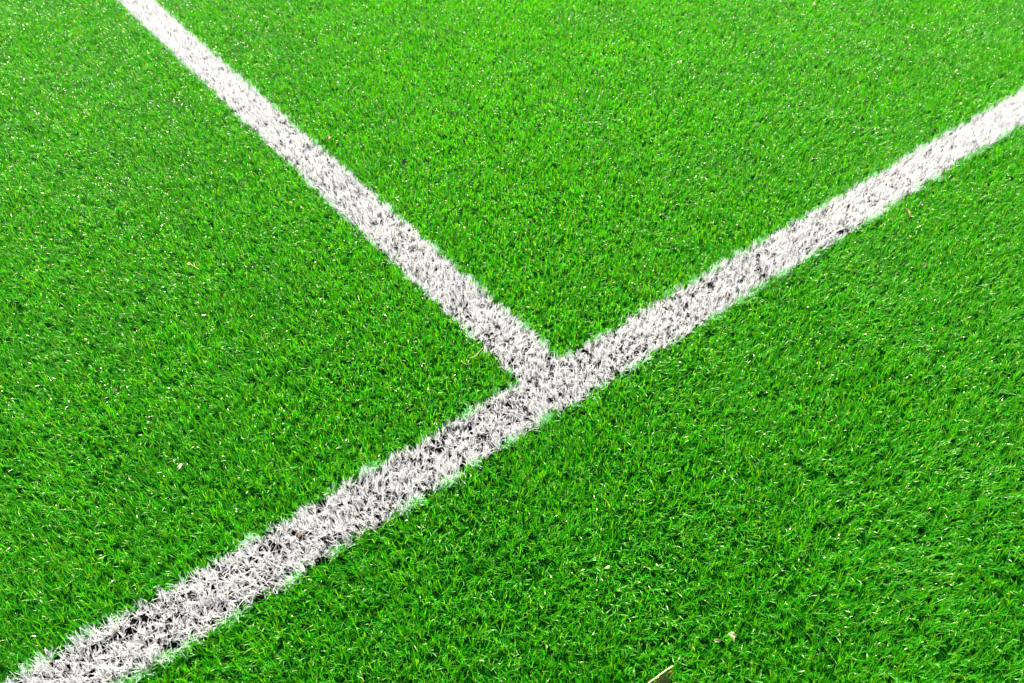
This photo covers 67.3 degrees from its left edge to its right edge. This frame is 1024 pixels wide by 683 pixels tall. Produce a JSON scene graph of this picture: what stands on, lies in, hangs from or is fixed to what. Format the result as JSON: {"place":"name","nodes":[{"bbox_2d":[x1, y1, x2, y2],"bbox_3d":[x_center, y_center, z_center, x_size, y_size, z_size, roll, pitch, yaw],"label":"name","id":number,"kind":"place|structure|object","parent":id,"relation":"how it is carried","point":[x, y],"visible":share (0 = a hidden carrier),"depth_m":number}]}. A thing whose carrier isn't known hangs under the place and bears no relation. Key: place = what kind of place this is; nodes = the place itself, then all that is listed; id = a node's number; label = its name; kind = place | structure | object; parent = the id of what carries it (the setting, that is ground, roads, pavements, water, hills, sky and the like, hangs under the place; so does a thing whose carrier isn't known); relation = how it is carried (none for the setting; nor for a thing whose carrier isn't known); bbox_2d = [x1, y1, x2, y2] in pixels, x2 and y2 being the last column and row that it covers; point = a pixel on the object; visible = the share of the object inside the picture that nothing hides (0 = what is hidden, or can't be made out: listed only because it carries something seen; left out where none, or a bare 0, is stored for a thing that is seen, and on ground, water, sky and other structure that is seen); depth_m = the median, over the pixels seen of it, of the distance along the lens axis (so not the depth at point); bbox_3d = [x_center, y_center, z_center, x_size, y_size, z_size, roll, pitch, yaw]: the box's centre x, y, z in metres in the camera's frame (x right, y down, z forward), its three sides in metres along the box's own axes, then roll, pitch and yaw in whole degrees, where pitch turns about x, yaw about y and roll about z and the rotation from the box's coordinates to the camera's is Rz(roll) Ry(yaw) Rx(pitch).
{"place":"outdoors","nodes":[
{"label":"outdoors","id":0,"kind":"place"},
{"bbox_2d":[0,0,1023,682],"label":"ground","id":1,"kind":"structure","parent":0,"point":[658,560],"depth_m":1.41},
{"bbox_2d":[116,0,565,386],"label":"white line","id":2,"kind":"object","parent":1,"relation":"on","point":[513,345],"visible":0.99,"depth_m":1.85},
{"bbox_2d":[4,84,1023,682],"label":"white line","id":3,"kind":"object","parent":1,"relation":"on","point":[140,638],"visible":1,"depth_m":1.36},
{"bbox_2d":[648,665,672,682],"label":"dry leaf","id":4,"kind":"object","parent":1,"relation":"on","point":[664,676],"visible":1,"depth_m":1.07},
{"bbox_2d":[729,632,736,639],"bbox_3d":[0.318,0.424,1.106,0.011,0.007,0.014,-29,52,-26],"label":"leaf flake","id":5,"kind":"object","parent":1,"relation":"on","point":[733,635],"visible":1,"depth_m":1.11}
]}

